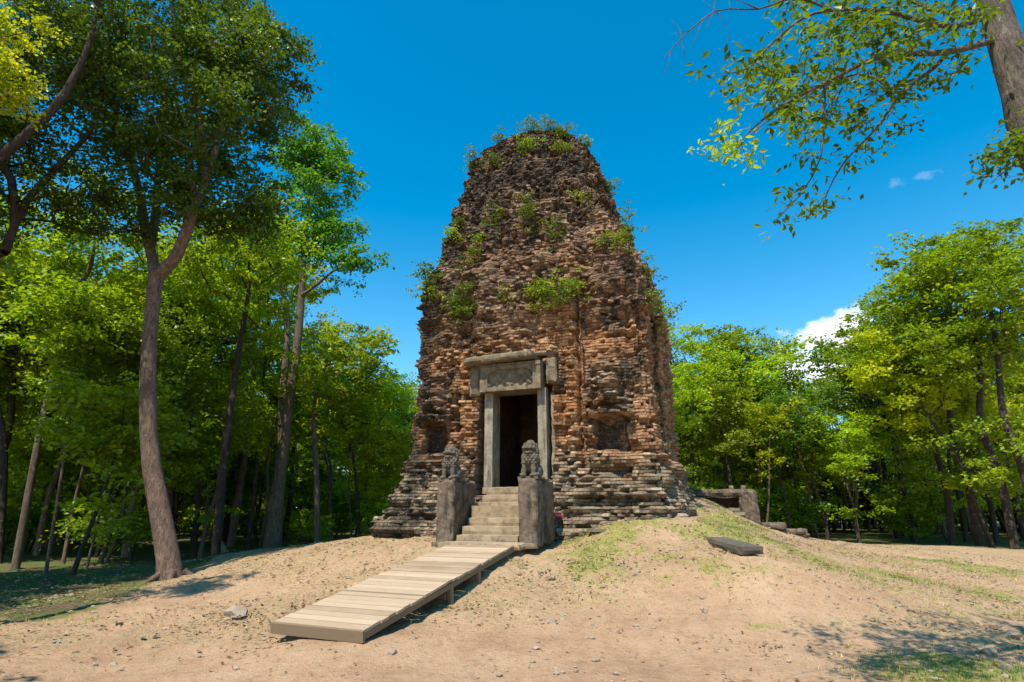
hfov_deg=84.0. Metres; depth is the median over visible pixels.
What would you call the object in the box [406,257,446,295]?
shrub
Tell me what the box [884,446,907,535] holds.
young tree
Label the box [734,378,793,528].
young tree
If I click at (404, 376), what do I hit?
forest tree
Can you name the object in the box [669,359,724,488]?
forest tree
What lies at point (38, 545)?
forest tree
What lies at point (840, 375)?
forest tree
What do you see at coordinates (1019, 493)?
bush
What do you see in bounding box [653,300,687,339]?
shrub
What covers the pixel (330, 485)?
forest tree
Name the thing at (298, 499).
forest tree
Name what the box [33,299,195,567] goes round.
slender tree
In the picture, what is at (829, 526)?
young tree
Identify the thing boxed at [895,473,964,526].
bush
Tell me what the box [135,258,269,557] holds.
slender tree
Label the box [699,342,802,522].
forest tree
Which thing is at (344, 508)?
bush
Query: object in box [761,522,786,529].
fallen block
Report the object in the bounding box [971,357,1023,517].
forest tree
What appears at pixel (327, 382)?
slender tree
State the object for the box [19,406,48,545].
young tree
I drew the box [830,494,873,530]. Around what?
bush
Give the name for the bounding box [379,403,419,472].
forest tree
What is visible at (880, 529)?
forest tree
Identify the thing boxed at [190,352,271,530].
young tree
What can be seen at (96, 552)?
young tree
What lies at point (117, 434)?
slender tree
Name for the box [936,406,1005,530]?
young tree
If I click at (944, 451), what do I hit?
young tree
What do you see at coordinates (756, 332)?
forest tree
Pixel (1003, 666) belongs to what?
rock
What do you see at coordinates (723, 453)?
young tree
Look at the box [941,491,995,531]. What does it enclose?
bush
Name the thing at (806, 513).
bush
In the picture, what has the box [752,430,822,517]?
forest tree
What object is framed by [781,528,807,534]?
fallen block
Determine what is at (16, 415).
young tree
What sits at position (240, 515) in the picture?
bush
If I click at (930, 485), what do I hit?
young tree
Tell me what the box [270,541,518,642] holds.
wooden walkway
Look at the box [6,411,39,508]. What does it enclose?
forest tree
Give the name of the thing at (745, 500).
ruined stone gate
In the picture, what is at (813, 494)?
bush
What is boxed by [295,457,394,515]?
bush
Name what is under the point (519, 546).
landing slab
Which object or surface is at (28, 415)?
young tree
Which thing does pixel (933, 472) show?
forest tree
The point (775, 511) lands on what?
bush
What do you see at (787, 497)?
bush
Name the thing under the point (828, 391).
forest tree
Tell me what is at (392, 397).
slender tree
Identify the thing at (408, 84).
sky
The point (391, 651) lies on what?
rock
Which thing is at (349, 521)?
bush
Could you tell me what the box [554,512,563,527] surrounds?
warning sign
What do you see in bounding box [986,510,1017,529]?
bush
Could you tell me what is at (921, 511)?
bush
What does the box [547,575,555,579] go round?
rock
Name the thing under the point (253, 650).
leaf litter
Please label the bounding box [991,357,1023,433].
forest tree
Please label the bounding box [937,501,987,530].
bush
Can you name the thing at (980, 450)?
young tree
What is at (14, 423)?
forest tree
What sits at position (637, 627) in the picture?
pebbles
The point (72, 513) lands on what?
young tree
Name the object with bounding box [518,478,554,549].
stone pedestal
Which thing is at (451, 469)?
stone lion
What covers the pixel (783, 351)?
forest tree
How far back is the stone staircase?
12.15 m
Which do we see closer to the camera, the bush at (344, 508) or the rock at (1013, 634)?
the rock at (1013, 634)
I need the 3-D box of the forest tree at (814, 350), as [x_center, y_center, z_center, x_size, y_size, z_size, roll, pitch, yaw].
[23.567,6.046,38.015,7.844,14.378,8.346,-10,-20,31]
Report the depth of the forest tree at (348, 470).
41.55 m
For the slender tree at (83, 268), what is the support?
on the ground at (456, 654)
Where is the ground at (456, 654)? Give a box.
[0,497,1023,681]
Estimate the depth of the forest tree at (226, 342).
27.44 m
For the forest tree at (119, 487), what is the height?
14.156 m
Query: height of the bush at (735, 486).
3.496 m
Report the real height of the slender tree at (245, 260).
14.460 m
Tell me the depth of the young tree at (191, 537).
31.23 m
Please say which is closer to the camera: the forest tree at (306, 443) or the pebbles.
the pebbles
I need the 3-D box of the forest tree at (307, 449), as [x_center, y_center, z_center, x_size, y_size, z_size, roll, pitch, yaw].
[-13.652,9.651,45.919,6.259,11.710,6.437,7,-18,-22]
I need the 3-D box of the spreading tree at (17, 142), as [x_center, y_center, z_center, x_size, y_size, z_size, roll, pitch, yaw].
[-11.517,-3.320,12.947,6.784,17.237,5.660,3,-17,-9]
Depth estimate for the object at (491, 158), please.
17.86 m
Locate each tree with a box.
[0,0,71,131]
[0,0,203,489]
[0,0,215,176]
[0,77,65,307]
[0,155,211,569]
[0,204,100,495]
[0,225,106,563]
[0,268,159,572]
[0,276,160,554]
[0,304,46,504]
[0,304,49,409]
[0,390,28,446]
[3,394,39,468]
[5,394,122,552]
[5,405,57,533]
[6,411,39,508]
[7,375,45,545]
[9,0,325,582]
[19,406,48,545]
[25,369,201,575]
[26,436,111,546]
[32,340,118,552]
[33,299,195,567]
[37,307,282,563]
[61,276,177,563]
[70,308,206,557]
[75,230,213,554]
[84,259,237,525]
[93,265,182,556]
[95,470,112,549]
[114,215,304,510]
[123,404,247,536]
[130,350,196,558]
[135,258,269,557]
[143,407,219,537]
[158,181,324,555]
[173,380,280,557]
[177,404,303,539]
[183,206,343,546]
[189,386,249,542]
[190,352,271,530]
[202,207,341,550]
[202,274,311,541]
[206,426,301,542]
[209,376,307,498]
[236,109,394,548]
[240,365,276,537]
[243,332,315,548]
[249,376,306,544]
[254,396,297,502]
[259,317,371,539]
[259,340,371,540]
[263,401,308,478]
[265,314,402,541]
[285,425,311,507]
[288,367,416,536]
[289,424,374,536]
[291,426,346,530]
[297,444,321,482]
[304,424,376,533]
[321,397,380,537]
[329,406,400,533]
[331,415,390,532]
[335,365,421,508]
[345,416,412,535]
[355,371,419,500]
[376,389,418,504]
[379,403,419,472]
[662,301,742,490]
[664,0,1023,242]
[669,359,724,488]
[672,323,795,488]
[674,391,700,455]
[677,424,740,486]
[681,352,744,488]
[682,376,765,503]
[683,323,794,493]
[687,448,719,489]
[691,377,733,486]
[695,434,776,488]
[697,408,721,487]
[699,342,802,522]
[705,428,721,488]
[713,418,785,489]
[721,327,832,509]
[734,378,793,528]
[741,396,804,521]
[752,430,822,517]
[754,448,809,492]
[760,379,851,539]
[766,408,821,538]
[774,426,853,535]
[787,442,869,531]
[788,333,915,538]
[791,375,860,537]
[796,390,830,534]
[798,410,900,543]
[799,306,958,541]
[817,284,998,544]
[820,452,860,534]
[831,349,922,533]
[832,401,888,531]
[835,414,888,530]
[836,367,893,538]
[842,320,1022,547]
[851,230,1023,548]
[852,412,944,535]
[855,424,921,537]
[865,217,1023,545]
[866,407,947,542]
[877,355,1016,541]
[878,445,933,531]
[881,217,1023,495]
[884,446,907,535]
[889,357,946,535]
[897,436,948,529]
[898,440,946,528]
[901,445,946,535]
[912,418,1007,519]
[915,348,1023,543]
[919,330,995,538]
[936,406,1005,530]
[946,435,988,529]
[961,407,1000,500]
[967,379,1016,517]
[970,347,1023,540]
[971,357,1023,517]
[984,392,1023,516]
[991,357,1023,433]
[1007,365,1023,430]
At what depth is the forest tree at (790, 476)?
39.32 m
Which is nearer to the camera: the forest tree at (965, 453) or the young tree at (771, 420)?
the young tree at (771, 420)
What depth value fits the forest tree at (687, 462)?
37.82 m
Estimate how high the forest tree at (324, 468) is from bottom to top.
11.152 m
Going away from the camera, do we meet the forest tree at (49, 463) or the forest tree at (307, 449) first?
the forest tree at (49, 463)
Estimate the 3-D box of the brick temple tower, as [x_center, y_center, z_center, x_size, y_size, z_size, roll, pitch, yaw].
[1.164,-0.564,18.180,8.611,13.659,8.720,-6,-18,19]
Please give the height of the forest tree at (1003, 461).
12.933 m
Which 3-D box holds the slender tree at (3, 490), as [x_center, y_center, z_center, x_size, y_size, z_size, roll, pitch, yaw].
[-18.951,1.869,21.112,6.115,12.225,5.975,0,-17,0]
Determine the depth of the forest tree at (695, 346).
32.45 m
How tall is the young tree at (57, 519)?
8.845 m
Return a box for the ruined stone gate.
[693,485,760,524]
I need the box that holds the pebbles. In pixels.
[1,501,1023,681]
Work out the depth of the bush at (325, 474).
46.23 m
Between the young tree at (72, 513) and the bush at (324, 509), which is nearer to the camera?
the young tree at (72, 513)
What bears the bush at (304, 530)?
on the ground at (456, 654)
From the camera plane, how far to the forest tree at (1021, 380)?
34.89 m
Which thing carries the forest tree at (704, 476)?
on the ground at (456, 654)
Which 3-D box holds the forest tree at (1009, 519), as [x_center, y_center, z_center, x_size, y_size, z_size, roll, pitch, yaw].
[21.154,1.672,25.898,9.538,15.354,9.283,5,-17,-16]
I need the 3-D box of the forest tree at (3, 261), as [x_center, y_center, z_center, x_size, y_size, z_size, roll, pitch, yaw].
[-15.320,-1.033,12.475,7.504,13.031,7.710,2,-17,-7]
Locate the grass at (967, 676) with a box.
[0,498,1023,681]
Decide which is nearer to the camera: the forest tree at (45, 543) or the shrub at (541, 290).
the shrub at (541, 290)
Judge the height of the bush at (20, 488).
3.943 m
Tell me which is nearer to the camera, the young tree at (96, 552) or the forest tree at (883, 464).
the young tree at (96, 552)
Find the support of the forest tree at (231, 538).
on the ground at (456, 654)
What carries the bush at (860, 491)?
on the ground at (456, 654)
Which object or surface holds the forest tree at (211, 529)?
on the ground at (456, 654)
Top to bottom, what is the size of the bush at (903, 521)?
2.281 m
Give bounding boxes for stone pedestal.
[431,480,474,546]
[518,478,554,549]
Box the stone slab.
[705,537,763,554]
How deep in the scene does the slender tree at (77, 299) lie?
17.80 m
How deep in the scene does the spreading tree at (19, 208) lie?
14.41 m
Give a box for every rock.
[224,606,247,618]
[387,648,396,654]
[546,618,556,623]
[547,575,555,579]
[945,647,958,652]
[981,647,997,655]
[998,663,1014,670]
[1005,630,1020,638]
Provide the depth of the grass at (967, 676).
9.85 m
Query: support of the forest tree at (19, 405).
on the ground at (456, 654)
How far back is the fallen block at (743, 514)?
16.17 m
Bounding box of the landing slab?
[438,541,526,550]
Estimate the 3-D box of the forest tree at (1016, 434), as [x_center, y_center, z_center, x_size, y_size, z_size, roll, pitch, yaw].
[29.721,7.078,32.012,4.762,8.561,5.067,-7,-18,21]
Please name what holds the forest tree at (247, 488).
on the ground at (456, 654)
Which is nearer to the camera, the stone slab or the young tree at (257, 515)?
the stone slab
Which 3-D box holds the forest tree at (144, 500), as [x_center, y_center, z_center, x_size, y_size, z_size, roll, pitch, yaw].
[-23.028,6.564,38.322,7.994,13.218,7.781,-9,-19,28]
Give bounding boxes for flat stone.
[587,528,606,531]
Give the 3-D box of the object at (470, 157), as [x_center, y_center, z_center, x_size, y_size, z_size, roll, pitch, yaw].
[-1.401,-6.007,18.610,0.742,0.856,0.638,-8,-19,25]
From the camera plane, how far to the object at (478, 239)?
16.41 m
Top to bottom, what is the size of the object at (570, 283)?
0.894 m
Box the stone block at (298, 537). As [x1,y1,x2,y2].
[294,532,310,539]
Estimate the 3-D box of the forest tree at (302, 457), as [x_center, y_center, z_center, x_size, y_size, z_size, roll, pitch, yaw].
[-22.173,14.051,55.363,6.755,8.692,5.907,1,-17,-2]
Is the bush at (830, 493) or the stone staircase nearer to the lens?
the stone staircase
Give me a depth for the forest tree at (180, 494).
29.78 m
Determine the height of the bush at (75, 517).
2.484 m
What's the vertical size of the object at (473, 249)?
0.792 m
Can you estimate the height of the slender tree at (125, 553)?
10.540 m
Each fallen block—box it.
[727,508,739,511]
[734,512,746,517]
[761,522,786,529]
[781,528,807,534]
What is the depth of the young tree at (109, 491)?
25.91 m
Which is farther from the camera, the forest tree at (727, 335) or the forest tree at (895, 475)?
the forest tree at (895, 475)
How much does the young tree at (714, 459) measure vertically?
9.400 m
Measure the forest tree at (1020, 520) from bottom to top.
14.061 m
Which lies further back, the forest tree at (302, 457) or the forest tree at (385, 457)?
the forest tree at (302, 457)
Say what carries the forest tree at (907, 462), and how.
on the ground at (456, 654)
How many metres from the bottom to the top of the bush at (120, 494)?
3.768 m
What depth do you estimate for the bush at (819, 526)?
41.01 m
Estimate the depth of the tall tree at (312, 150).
27.09 m
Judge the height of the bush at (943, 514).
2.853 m
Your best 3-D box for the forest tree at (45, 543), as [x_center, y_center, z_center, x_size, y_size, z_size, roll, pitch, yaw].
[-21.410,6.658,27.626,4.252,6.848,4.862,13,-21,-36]
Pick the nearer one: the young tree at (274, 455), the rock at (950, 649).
the rock at (950, 649)
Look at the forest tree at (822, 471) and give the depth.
44.93 m
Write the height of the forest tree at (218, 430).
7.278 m
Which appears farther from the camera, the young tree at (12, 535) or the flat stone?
the young tree at (12, 535)
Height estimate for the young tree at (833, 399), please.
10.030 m
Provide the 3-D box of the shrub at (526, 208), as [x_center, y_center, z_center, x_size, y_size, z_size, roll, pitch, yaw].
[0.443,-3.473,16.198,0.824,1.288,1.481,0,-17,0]
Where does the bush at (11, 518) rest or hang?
on the ground at (456, 654)
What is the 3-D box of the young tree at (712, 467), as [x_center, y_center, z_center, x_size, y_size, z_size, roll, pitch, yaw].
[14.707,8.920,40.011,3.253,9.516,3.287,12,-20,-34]
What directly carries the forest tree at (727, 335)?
on the ground at (456, 654)
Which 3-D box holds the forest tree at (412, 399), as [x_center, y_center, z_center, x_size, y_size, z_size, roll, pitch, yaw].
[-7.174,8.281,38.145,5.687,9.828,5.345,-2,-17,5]
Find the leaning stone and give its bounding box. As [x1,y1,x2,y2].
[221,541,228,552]
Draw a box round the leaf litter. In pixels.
[0,501,1023,681]
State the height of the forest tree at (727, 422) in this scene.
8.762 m
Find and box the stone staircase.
[456,487,518,541]
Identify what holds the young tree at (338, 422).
on the ground at (456, 654)
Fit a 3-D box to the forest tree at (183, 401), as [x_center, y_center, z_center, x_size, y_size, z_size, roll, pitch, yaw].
[-13.411,3.829,21.426,7.151,9.153,6.254,-11,-20,32]
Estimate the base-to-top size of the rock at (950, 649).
0.084 m
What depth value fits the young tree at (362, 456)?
28.81 m
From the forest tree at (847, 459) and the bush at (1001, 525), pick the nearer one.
the forest tree at (847, 459)
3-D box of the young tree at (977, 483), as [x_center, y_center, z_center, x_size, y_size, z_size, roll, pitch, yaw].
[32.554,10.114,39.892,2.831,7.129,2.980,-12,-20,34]
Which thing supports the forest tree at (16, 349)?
on the ground at (456, 654)
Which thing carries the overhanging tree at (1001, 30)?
on the ground at (456, 654)
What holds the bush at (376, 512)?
on the ground at (456, 654)
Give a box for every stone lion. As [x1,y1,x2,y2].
[437,446,464,481]
[517,440,544,479]
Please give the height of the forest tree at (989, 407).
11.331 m
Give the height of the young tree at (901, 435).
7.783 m
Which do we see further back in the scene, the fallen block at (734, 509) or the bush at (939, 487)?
the bush at (939, 487)
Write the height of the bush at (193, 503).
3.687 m
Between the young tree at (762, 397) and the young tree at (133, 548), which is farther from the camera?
the young tree at (762, 397)
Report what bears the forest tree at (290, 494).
on the ground at (456, 654)
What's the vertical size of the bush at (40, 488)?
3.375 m
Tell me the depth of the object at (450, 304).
15.69 m
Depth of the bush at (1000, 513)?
45.45 m
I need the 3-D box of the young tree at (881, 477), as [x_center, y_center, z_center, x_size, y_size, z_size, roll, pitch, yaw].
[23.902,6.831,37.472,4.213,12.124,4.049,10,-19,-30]
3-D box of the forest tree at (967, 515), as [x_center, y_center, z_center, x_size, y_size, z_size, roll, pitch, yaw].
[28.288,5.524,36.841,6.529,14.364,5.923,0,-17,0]
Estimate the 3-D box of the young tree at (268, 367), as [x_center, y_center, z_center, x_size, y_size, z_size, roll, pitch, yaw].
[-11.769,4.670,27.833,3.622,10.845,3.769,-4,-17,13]
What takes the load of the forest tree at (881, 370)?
on the ground at (456, 654)
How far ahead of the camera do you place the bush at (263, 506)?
41.62 m
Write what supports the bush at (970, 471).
on the ground at (456, 654)
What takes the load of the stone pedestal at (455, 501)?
on the ground at (456, 654)
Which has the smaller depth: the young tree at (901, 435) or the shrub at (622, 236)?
the shrub at (622, 236)
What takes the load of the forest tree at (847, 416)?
on the ground at (456, 654)
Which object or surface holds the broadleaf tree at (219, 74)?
on the ground at (456, 654)
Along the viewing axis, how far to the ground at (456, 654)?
8.33 m
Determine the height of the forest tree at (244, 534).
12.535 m
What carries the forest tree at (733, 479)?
on the ground at (456, 654)
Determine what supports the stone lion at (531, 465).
on the stone pedestal at (536, 511)
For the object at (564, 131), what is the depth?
17.95 m
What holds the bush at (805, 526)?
on the ground at (456, 654)
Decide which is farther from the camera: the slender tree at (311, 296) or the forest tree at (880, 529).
the forest tree at (880, 529)
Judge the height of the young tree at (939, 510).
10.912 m
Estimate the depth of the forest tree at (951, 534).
29.21 m
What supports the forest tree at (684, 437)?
on the ground at (456, 654)
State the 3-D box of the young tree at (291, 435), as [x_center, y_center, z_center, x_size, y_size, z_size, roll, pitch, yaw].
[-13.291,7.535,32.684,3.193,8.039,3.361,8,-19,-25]
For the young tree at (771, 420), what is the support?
on the ground at (456, 654)
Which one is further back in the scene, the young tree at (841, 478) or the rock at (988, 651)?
the young tree at (841, 478)
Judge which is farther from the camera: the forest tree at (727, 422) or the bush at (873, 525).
the bush at (873, 525)
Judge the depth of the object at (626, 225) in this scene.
16.09 m
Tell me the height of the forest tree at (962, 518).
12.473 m
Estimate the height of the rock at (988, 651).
0.105 m
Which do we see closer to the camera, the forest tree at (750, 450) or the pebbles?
the pebbles
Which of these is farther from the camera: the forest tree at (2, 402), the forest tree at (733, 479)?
the forest tree at (733, 479)
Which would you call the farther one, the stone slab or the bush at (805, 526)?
the bush at (805, 526)
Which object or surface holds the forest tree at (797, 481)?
on the ground at (456, 654)
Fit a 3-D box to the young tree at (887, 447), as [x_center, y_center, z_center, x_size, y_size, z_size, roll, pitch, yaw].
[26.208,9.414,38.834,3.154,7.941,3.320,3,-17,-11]
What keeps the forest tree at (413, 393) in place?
on the ground at (456, 654)
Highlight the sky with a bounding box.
[0,0,1023,507]
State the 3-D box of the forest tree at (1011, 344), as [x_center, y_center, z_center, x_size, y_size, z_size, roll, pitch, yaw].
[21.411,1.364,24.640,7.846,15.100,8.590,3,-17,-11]
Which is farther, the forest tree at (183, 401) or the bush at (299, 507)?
the bush at (299, 507)
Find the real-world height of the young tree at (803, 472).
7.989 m
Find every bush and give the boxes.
[4,488,63,553]
[6,480,34,514]
[10,485,62,514]
[32,480,127,542]
[49,497,95,543]
[176,494,240,531]
[237,503,262,534]
[240,492,305,527]
[261,458,347,527]
[283,507,298,532]
[283,508,335,544]
[287,462,338,525]
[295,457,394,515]
[295,492,337,525]
[302,482,363,538]
[320,485,379,537]
[333,513,360,534]
[341,484,393,535]
[696,481,735,496]
[720,483,775,519]
[755,483,818,530]
[760,491,823,528]
[760,495,802,528]
[761,477,817,530]
[765,468,870,531]
[787,455,907,531]
[795,509,828,534]
[799,451,896,531]
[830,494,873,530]
[837,485,882,528]
[867,481,958,541]
[890,505,932,536]
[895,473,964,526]
[897,507,941,536]
[918,455,1017,531]
[927,498,961,529]
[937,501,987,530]
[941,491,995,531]
[976,469,1023,532]
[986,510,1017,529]
[1017,489,1023,518]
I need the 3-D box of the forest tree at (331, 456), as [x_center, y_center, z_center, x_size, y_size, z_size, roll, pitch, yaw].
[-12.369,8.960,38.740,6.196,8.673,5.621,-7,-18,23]
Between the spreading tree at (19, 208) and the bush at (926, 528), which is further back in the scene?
the bush at (926, 528)
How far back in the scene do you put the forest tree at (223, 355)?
26.13 m
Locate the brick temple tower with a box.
[368,129,699,542]
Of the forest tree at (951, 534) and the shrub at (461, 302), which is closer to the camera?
the shrub at (461, 302)
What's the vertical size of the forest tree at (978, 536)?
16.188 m
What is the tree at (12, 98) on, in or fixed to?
on the ground at (456, 654)

